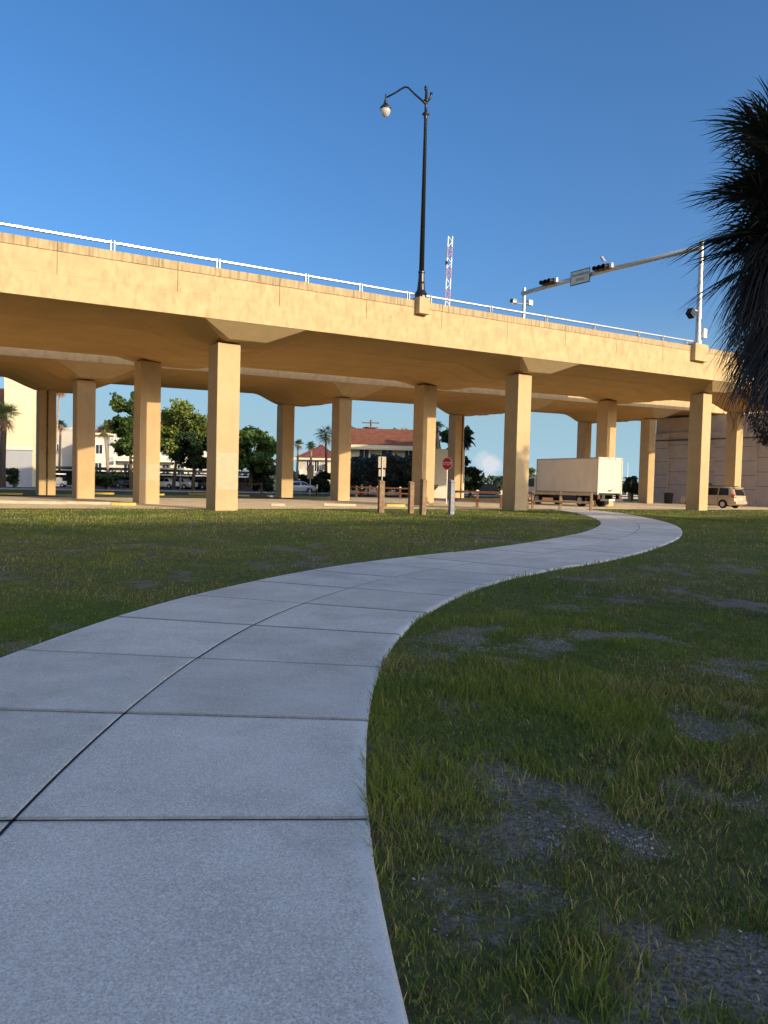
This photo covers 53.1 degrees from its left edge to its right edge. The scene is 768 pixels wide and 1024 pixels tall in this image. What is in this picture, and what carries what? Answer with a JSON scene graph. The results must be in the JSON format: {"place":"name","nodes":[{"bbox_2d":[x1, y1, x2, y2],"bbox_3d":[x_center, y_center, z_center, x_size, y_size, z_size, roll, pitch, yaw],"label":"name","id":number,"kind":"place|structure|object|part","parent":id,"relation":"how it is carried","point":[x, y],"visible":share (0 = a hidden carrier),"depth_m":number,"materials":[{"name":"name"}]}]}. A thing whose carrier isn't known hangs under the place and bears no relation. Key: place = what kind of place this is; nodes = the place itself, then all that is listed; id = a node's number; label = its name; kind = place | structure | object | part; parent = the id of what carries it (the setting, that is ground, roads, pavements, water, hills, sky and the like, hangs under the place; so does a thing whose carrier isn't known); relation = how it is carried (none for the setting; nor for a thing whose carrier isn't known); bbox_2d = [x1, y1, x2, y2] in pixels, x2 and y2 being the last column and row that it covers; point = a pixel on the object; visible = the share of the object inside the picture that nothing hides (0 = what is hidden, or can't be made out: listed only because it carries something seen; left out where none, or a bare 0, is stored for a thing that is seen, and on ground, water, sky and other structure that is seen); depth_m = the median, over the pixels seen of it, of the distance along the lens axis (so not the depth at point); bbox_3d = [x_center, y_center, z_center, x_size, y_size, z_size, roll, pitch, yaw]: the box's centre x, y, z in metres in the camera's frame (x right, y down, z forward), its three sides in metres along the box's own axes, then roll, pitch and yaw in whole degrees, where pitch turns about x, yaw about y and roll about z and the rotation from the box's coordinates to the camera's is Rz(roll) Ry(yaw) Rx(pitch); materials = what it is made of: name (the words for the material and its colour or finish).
{"place":"outdoors","nodes":[
{"label":"outdoors","id":0,"kind":"place"},
{"bbox_2d":[6,486,637,497],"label":"road","id":1,"kind":"structure","parent":0,"point":[115,488],"depth_m":96.65,"materials":[{"name":"grey asphalt"}]},
{"bbox_2d":[56,473,66,486],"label":"utility cart","id":2,"kind":"object","parent":1,"relation":"on","point":[60,482],"visible":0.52,"depth_m":91.48,"materials":[{"name":"white paint"}]},
{"bbox_2d":[103,477,128,487],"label":"parked car","id":3,"kind":"object","parent":1,"relation":"on","point":[123,481],"visible":0.58,"depth_m":102.58,"materials":[{"name":"black paint"}]},
{"bbox_2d":[56,466,259,489],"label":"carport","id":4,"kind":"object","parent":1,"relation":"on","point":[67,477],"visible":0.11,"depth_m":104.50,"materials":[{"name":"grey metal"}]},
{"bbox_2d":[160,477,179,488],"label":"parked car","id":5,"kind":"object","parent":1,"relation":"on","point":[166,482],"visible":0.57,"depth_m":101.87,"materials":[{"name":"white paint"}]},
{"bbox_2d":[176,478,197,488],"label":"parked car","id":6,"kind":"object","parent":1,"relation":"on","point":[185,483],"visible":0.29,"depth_m":101.81,"materials":[{"name":"silver metal"}]},
{"bbox_2d":[186,478,205,489],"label":"parked car","id":7,"kind":"object","parent":1,"relation":"on","point":[201,483],"visible":0.33,"depth_m":102.79,"materials":[{"name":"grey paint"}]},
{"bbox_2d":[293,481,315,492],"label":"parked car","id":8,"kind":"object","parent":1,"relation":"on","point":[300,486],"visible":0.48,"depth_m":91.45,"materials":[{"name":"white paint"}]},
{"bbox_2d":[0,485,637,498],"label":"kerb","id":9,"kind":"structure","parent":1,"relation":"on","point":[238,491],"depth_m":86.45,"materials":[{"name":"grey concrete"}]},
{"bbox_2d":[362,420,378,428],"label":"utility pole","id":10,"kind":"object","parent":1,"relation":"on","point":[370,422],"visible":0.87,"depth_m":117.51,"materials":[{"name":"brown wood"}]},
{"bbox_2d":[0,507,681,1023],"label":"sidewalk","id":11,"kind":"structure","parent":0,"point":[182,821],"depth_m":3.57,"materials":[{"name":"grey concrete"}]},
{"bbox_2d":[0,482,767,1023],"bbox_3d":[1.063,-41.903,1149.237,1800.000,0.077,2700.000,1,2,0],"label":"ground","id":12,"kind":"structure","parent":0,"point":[720,978],"depth_m":3.96,"materials":[{"name":"green plant"}]},
{"bbox_2d":[0,492,22,494],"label":"wheel stop","id":13,"kind":"object","parent":12,"relation":"on","point":[11,493],"visible":1,"depth_m":53.63,"materials":[{"name":"yellow paint"}]},
{"bbox_2d":[0,400,23,487],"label":"palm tree","id":14,"kind":"object","parent":12,"relation":"on","point":[5,424],"visible":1,"depth_m":73.63,"materials":[{"name":"green plant"}]},
{"bbox_2d":[6,468,19,487],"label":"shrub","id":15,"kind":"object","parent":12,"relation":"on","point":[12,478],"visible":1,"depth_m":81.61,"materials":[{"name":"green plant"}]},
{"bbox_2d":[0,377,35,486],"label":"building","id":16,"kind":"structure","parent":12,"relation":"on","point":[21,449],"depth_m":86.03,"materials":[{"name":"beige paint"}]},
{"bbox_2d":[56,393,65,444],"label":"palm tree","id":17,"kind":"object","parent":12,"relation":"on","point":[60,395],"visible":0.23,"depth_m":95.57,"materials":[{"name":"brown plant"}]},
{"bbox_2d":[58,420,67,477],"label":"palm tree","id":18,"kind":"object","parent":12,"relation":"on","point":[60,426],"visible":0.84,"depth_m":103.67,"materials":[{"name":"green plant"}]},
{"bbox_2d":[56,427,72,470],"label":"building","id":19,"kind":"structure","parent":12,"relation":"on","point":[66,449],"depth_m":128.06,"materials":[{"name":"grey paint"}]},
{"bbox_2d":[95,492,113,494],"bbox_3d":[-22.628,-1.506,62.229,1.468,0.150,0.232,1,2,-12],"label":"wheel stop","id":20,"kind":"object","parent":12,"relation":"on","point":[103,493],"visible":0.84,"depth_m":62.12,"materials":[{"name":"yellow paint"}]},
{"bbox_2d":[96,423,113,487],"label":"palm tree","id":21,"kind":"object","parent":12,"relation":"on","point":[104,434],"visible":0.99,"depth_m":91.69,"materials":[{"name":"green plant"}]},
{"bbox_2d":[95,470,132,488],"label":"shrub","id":22,"kind":"object","parent":12,"relation":"on","point":[107,480],"visible":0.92,"depth_m":87.37,"materials":[{"name":"green plant"}]},
{"bbox_2d":[103,391,133,488],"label":"broadleaf tree","id":23,"kind":"object","parent":12,"relation":"on","point":[123,429],"visible":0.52,"depth_m":91.69,"materials":[{"name":"green plant"}]},
{"bbox_2d":[95,423,206,473],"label":"building","id":24,"kind":"structure","parent":12,"relation":"on","point":[115,461],"depth_m":121.96,"materials":[{"name":"white paint"}]},
{"bbox_2d":[95,462,101,470],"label":"window","id":25,"kind":"structure","parent":24,"relation":"in","point":[97,464],"depth_m":121.90,"materials":[{"name":"white glass"}]},
{"bbox_2d":[95,444,102,453],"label":"window","id":26,"kind":"structure","parent":24,"relation":"in","point":[98,447],"depth_m":121.81,"materials":[{"name":"glass"}]},
{"bbox_2d":[123,464,128,471],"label":"window","id":27,"kind":"structure","parent":24,"relation":"in","point":[124,465],"depth_m":122.23,"materials":[{"name":"glass"}]},
{"bbox_2d":[162,464,168,472],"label":"window","id":28,"kind":"structure","parent":24,"relation":"in","point":[163,465],"depth_m":122.61,"materials":[{"name":"grey glass"}]},
{"bbox_2d":[160,397,207,488],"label":"broadleaf tree","id":29,"kind":"object","parent":12,"relation":"on","point":[181,414],"visible":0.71,"depth_m":96.48,"materials":[{"name":"green plant"}]},
{"bbox_2d":[167,430,206,490],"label":"broadleaf tree","id":30,"kind":"object","parent":12,"relation":"on","point":[191,449],"visible":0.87,"depth_m":89.11,"materials":[{"name":"green plant"}]},
{"bbox_2d":[188,493,205,494],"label":"wheel stop","id":31,"kind":"object","parent":12,"relation":"on","point":[196,493],"visible":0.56,"depth_m":69.00,"materials":[{"name":"yellow paint"}]},
{"bbox_2d":[238,483,262,492],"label":"wooden fence","id":32,"kind":"object","parent":12,"relation":"on","point":[261,484],"visible":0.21,"depth_m":85.80,"materials":[{"name":"brown wood"}]},
{"bbox_2d":[238,425,275,491],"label":"broadleaf tree","id":33,"kind":"object","parent":12,"relation":"on","point":[260,459],"visible":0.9,"depth_m":88.50,"materials":[{"name":"green plant"}]},
{"bbox_2d":[244,463,275,491],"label":"shrub","id":34,"kind":"object","parent":12,"relation":"on","point":[265,479],"visible":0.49,"depth_m":91.31,"materials":[{"name":"green plant"}]},
{"bbox_2d":[294,439,303,480],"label":"palm tree","id":35,"kind":"object","parent":12,"relation":"on","point":[298,442],"visible":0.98,"depth_m":107.68,"materials":[{"name":"green plant"}]},
{"bbox_2d":[307,465,313,495],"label":"roadside sign","id":36,"kind":"object","parent":12,"relation":"on","point":[310,471],"visible":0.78,"depth_m":77.17,"materials":[{"name":"metal"}]},
{"bbox_2d":[305,441,315,464],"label":"palm tree","id":37,"kind":"object","parent":12,"relation":"on","point":[310,448],"visible":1,"depth_m":103.66,"materials":[{"name":"green plant"}]},
{"bbox_2d":[294,445,330,480],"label":"building","id":38,"kind":"structure","parent":12,"relation":"on","point":[318,458],"depth_m":131.61,"materials":[{"name":"grey paint"}]},
{"bbox_2d":[314,460,318,471],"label":"window","id":39,"kind":"structure","parent":38,"relation":"in","point":[316,462],"depth_m":131.55,"materials":[{"name":"white glass"}]},
{"bbox_2d":[296,470,330,492],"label":"shrub","id":40,"kind":"object","parent":12,"relation":"on","point":[320,479],"visible":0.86,"depth_m":93.22,"materials":[{"name":"green plant"}]},
{"bbox_2d":[314,426,331,492],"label":"palm tree","id":41,"kind":"object","parent":12,"relation":"on","point":[326,439],"visible":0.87,"depth_m":97.63,"materials":[{"name":"green plant"}]},
{"bbox_2d":[350,455,377,495],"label":"shrub","id":42,"kind":"object","parent":12,"relation":"on","point":[362,471],"visible":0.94,"depth_m":84.77,"materials":[{"name":"green plant"}]},
{"bbox_2d":[0,346,757,502],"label":"overpass","id":43,"kind":"object","parent":12,"relation":"on","point":[46,375],"visible":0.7,"depth_m":60.86,"materials":[{"name":"beige concrete"}]},
{"bbox_2d":[377,480,384,512],"bbox_3d":[-0.144,-0.688,38.875,0.283,1.832,0.283,1,2,-20],"label":"wooden post","id":44,"kind":"object","parent":12,"relation":"on","point":[381,493],"visible":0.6,"depth_m":38.75,"materials":[{"name":"brown wood"}]},
{"bbox_2d":[0,506,767,1023],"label":"grass","id":45,"kind":"structure","parent":12,"relation":"on","point":[606,698],"depth_m":5.02,"materials":[{"name":"green plant"}]},
{"bbox_2d":[0,222,767,510],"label":"overpass","id":46,"kind":"object","parent":12,"relation":"on","point":[150,317],"visible":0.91,"depth_m":41.41,"materials":[{"name":"beige concrete"}]},
{"bbox_2d":[380,86,432,297],"bbox_3d":[1.055,-16.983,40.876,2.808,11.130,0.654,2,2,5],"label":"street lamp","id":47,"kind":"object","parent":46,"relation":"on","point":[385,108],"visible":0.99,"depth_m":40.70,"materials":[{"name":"black metal"}]},
{"bbox_2d":[445,236,452,305],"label":"lattice tower","id":48,"kind":"structure","parent":46,"relation":"on","point":[446,264],"depth_m":61.28,"materials":[{"name":"white metal"}]},
{"bbox_2d":[510,240,706,343],"bbox_3d":[17.450,-16.131,62.356,2.584,7.632,18.222,0,3,-35],"label":"signal gantry","id":49,"kind":"object","parent":46,"relation":"on","point":[700,333],"visible":0.77,"depth_m":57.28,"materials":[{"name":"metal"}]},
{"bbox_2d":[539,277,557,285],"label":"traffic light","id":50,"kind":"object","parent":49,"relation":"attached to","point":[548,281],"visible":1,"depth_m":66.49,"materials":[{"name":"black paint"}]},
{"bbox_2d":[570,267,590,286],"bbox_3d":[16.354,-19.592,64.033,0.055,1.200,2.100,0,3,-35],"label":"overhead sign","id":51,"kind":"object","parent":49,"relation":"attached to","point":[581,276],"visible":1,"depth_m":63.99,"materials":[{"name":"white metal"}]},
{"bbox_2d":[592,256,612,271],"bbox_3d":[17.704,-20.052,61.984,0.988,1.242,1.680,0,3,-35],"label":"traffic light","id":52,"kind":"object","parent":49,"relation":"attached to","point":[602,267],"visible":1,"depth_m":61.87,"materials":[{"name":"black paint"}]},
{"bbox_2d":[0,571,767,1022],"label":"weeds","id":53,"kind":"object","parent":12,"relation":"on","point":[414,1001],"visible":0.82,"depth_m":4.63,"materials":[{"name":"green plant"}]},
{"bbox_2d":[0,496,767,509],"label":"parking lot","id":54,"kind":"structure","parent":12,"relation":"on","point":[200,503],"depth_m":51.55,"materials":[{"name":"grey asphalt"}]},
{"bbox_2d":[0,500,67,504],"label":"wheel stop","id":55,"kind":"object","parent":54,"relation":"on","point":[33,502],"visible":1,"depth_m":38.38,"materials":[{"name":"concrete"}]},
{"bbox_2d":[66,501,110,504],"bbox_3d":[-15.253,-0.466,39.676,2.146,0.150,0.232,1,2,-12],"label":"wheel stop","id":56,"kind":"object","parent":54,"relation":"on","point":[89,502],"visible":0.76,"depth_m":39.60,"materials":[{"name":"concrete"}]},
{"bbox_2d":[111,502,135,505],"bbox_3d":[-13.356,-0.409,39.442,1.204,0.150,0.232,1,2,-12],"label":"wheel stop","id":57,"kind":"object","parent":54,"relation":"on","point":[123,504],"visible":0.97,"depth_m":39.35,"materials":[{"name":"yellow paint"}]},
{"bbox_2d":[271,503,284,505],"bbox_3d":[-6.157,-0.421,44.592,0.804,0.150,0.232,1,2,-12],"label":"wheel stop","id":58,"kind":"object","parent":54,"relation":"on","point":[277,504],"visible":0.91,"depth_m":44.49,"materials":[{"name":"concrete"}]},
{"bbox_2d":[324,503,355,505],"bbox_3d":[-2.732,-0.443,47.473,1.976,0.150,0.232,1,2,-12],"label":"wheel stop","id":59,"kind":"object","parent":54,"relation":"on","point":[330,504],"visible":0.95,"depth_m":47.35,"materials":[{"name":"concrete"}]},
{"bbox_2d":[350,486,407,498],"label":"wooden fence","id":60,"kind":"object","parent":54,"relation":"on","point":[399,488],"visible":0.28,"depth_m":74.81,"materials":[{"name":"brown wood"}]},
{"bbox_2d":[378,457,385,479],"bbox_3d":[-0.139,-1.854,48.315,0.500,3.249,0.105,1,2,-12],"label":"parking sign","id":61,"kind":"object","parent":54,"relation":"on","point":[382,462],"visible":0.84,"depth_m":48.28,"materials":[{"name":"metal"}]},
{"bbox_2d":[386,504,404,506],"bbox_3d":[0.754,-0.423,49.274,1.230,0.150,0.232,1,2,-12],"label":"wheel stop","id":62,"kind":"object","parent":54,"relation":"on","point":[396,505],"visible":1,"depth_m":49.17,"materials":[{"name":"yellow paint"}]},
{"bbox_2d":[442,458,451,503],"bbox_3d":[4.906,-2.398,60.027,0.961,3.706,0.100,3,3,42],"label":"stop sign","id":63,"kind":"object","parent":54,"relation":"on","point":[447,464],"visible":0.98,"depth_m":59.99,"materials":[{"name":"red metal"}]},
{"bbox_2d":[454,489,501,507],"bbox_3d":[6.307,-0.850,51.978,3.476,1.292,0.277,2,2,18],"label":"wooden fence","id":64,"kind":"object","parent":54,"relation":"on","point":[477,499],"visible":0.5,"depth_m":51.83,"materials":[{"name":"brown wood"}]},
{"bbox_2d":[528,491,592,510],"bbox_3d":[11.603,-0.703,51.292,4.560,1.320,0.578,3,2,29],"label":"wooden fence","id":65,"kind":"object","parent":54,"relation":"on","point":[559,501],"visible":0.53,"depth_m":51.11,"materials":[{"name":"brown wood"}]},
{"bbox_2d":[528,457,622,506],"bbox_3d":[15.735,-2.528,64.845,2.534,3.940,10.315,0,2,-25],"label":"box truck","id":66,"kind":"object","parent":54,"relation":"on","point":[600,478],"visible":0.76,"depth_m":62.06,"materials":[{"name":"silver metal"}]},
{"bbox_3d":[17.773,-2.798,60.444,2.200,2.634,0.098,0,2,-25],"label":"roll up door","id":67,"kind":"part","parent":66,"relation":"part of","materials":[{"name":"beige metal"}]},
{"bbox_2d":[663,492,673,503],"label":"trash can","id":68,"kind":"object","parent":54,"relation":"on","point":[668,497],"visible":1,"depth_m":85.59,"materials":[{"name":"black paint"}]},
{"bbox_2d":[680,485,746,507],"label":"parked minivan","id":69,"kind":"object","parent":54,"relation":"on","point":[726,496],"visible":0.6,"depth_m":68.90,"materials":[{"name":"beige paint"}]},
{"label":"side window","id":70,"kind":"part","parent":69,"relation":"part of","materials":[{"name":"black glass"}]},
{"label":"side window","id":71,"kind":"part","parent":69,"relation":"part of","materials":[{"name":"black glass"}]},
{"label":"rear window","id":72,"kind":"part","parent":69,"relation":"part of","materials":[{"name":"grey glass"}]},
{"bbox_2d":[367,451,401,491],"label":"shrub","id":73,"kind":"object","parent":12,"relation":"on","point":[390,460],"visible":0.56,"depth_m":84.96,"materials":[{"name":"green plant"}]},
{"bbox_2d":[350,428,440,493],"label":"building","id":74,"kind":"structure","parent":12,"relation":"on","point":[366,442],"depth_m":100.08,"materials":[{"name":"beige paint"}]},
{"bbox_2d":[359,449,369,457],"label":"window","id":75,"kind":"structure","parent":74,"relation":"in","point":[362,452],"depth_m":99.81,"materials":[{"name":"black glass"}]},
{"bbox_2d":[381,450,392,455],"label":"window","id":76,"kind":"structure","parent":74,"relation":"in","point":[383,452],"depth_m":99.86,"materials":[{"name":"black glass"}]},
{"bbox_2d":[404,451,412,456],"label":"window","id":77,"kind":"structure","parent":74,"relation":"in","point":[406,453],"depth_m":99.90,"materials":[{"name":"black glass"}]},
{"bbox_2d":[386,455,411,496],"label":"shrub","id":78,"kind":"object","parent":12,"relation":"on","point":[401,467],"visible":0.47,"depth_m":84.83,"materials":[{"name":"green plant"}]},
{"bbox_2d":[408,481,413,513],"bbox_3d":[1.378,-0.653,39.172,0.242,1.817,0.242,0,2,-25],"label":"wooden post","id":79,"kind":"object","parent":12,"relation":"on","point":[411,497],"visible":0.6,"depth_m":39.07,"materials":[{"name":"brown wood"}]},
{"bbox_2d":[395,474,437,492],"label":"shrub","id":80,"kind":"object","parent":12,"relation":"on","point":[404,481],"visible":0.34,"depth_m":83.72,"materials":[{"name":"green plant"}]},
{"bbox_2d":[419,479,426,514],"bbox_3d":[1.904,-0.647,37.515,0.252,1.956,0.252,1,2,-35],"label":"wooden post","id":81,"kind":"object","parent":12,"relation":"on","point":[423,496],"visible":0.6,"depth_m":37.41,"materials":[{"name":"brown wood"}]},
{"bbox_2d":[238,468,638,487],"bbox_3d":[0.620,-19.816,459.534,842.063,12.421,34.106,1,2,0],"label":"woodland","id":82,"kind":"object","parent":12,"relation":"on","point":[498,480],"visible":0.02,"depth_m":450.52,"materials":[{"name":"green plant"}]},
{"bbox_2d":[436,421,444,448],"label":"palm tree","id":83,"kind":"object","parent":12,"relation":"on","point":[438,424],"visible":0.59,"depth_m":95.61,"materials":[{"name":"green plant"}]},
{"bbox_2d":[434,449,465,497],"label":"white wall","id":84,"kind":"structure","parent":12,"relation":"on","point":[440,475],"depth_m":83.87,"materials":[{"name":"paint"}]},
{"bbox_2d":[448,480,454,514],"bbox_3d":[3.443,-0.666,39.119,0.241,1.950,0.241,0,2,-25],"label":"wooden post","id":85,"kind":"object","parent":12,"relation":"on","point":[451,503],"visible":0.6,"depth_m":39.01,"materials":[{"name":"grey wood"}]},
{"bbox_2d":[439,425,473,465],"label":"broadleaf tree","id":86,"kind":"object","parent":12,"relation":"on","point":[444,434],"visible":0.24,"depth_m":97.09,"materials":[{"name":"green plant"}]},
{"bbox_2d":[464,435,475,449],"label":"palm tree","id":87,"kind":"object","parent":12,"relation":"on","point":[468,441],"visible":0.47,"depth_m":87.17,"materials":[{"name":"green plant"}]},
{"bbox_2d":[464,466,484,497],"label":"shrub","id":88,"kind":"object","parent":12,"relation":"on","point":[473,472],"visible":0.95,"depth_m":93.55,"materials":[{"name":"green plant"}]},
{"bbox_2d":[479,484,496,494],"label":"screen wall","id":89,"kind":"structure","parent":12,"relation":"on","point":[489,487],"depth_m":119.93,"materials":[{"name":"grey"}]},
{"bbox_2d":[496,485,501,494],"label":"shrub","id":90,"kind":"object","parent":12,"relation":"on","point":[499,489],"visible":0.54,"depth_m":129.80,"materials":[{"name":"green plant"}]},
{"bbox_2d":[529,467,535,502],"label":"palm tree","id":91,"kind":"object","parent":12,"relation":"on","point":[531,472],"visible":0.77,"depth_m":71.78,"materials":[{"name":"green plant"}]},
{"bbox_2d":[622,481,637,501],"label":"shrub","id":92,"kind":"object","parent":12,"relation":"on","point":[633,490],"visible":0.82,"depth_m":91.60,"materials":[{"name":"green plant"}]},
{"bbox_2d":[622,476,637,501],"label":"palm tree","id":93,"kind":"object","parent":12,"relation":"on","point":[628,480],"visible":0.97,"depth_m":91.78,"materials":[{"name":"green plant"}]},
{"bbox_2d":[653,413,767,506],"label":"retaining wall","id":94,"kind":"structure","parent":12,"relation":"on","point":[671,456],"depth_m":88.12,"materials":[{"name":"grey concrete"}]},
{"bbox_2d":[655,74,767,450],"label":"palm tree","id":95,"kind":"object","parent":12,"relation":"on","point":[749,287],"visible":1,"depth_m":8.82,"materials":[{"name":"green plant"}]},
{"bbox_2d":[0,0,767,483],"label":"sky","id":96,"kind":"structure","parent":0,"point":[562,136],"materials":[{"name":"blue"}]},
{"bbox_2d":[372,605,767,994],"bbox_3d":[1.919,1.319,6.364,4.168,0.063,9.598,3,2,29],"label":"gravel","id":97,"kind":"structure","parent":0,"point":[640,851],"depth_m":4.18,"materials":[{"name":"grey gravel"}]}
]}

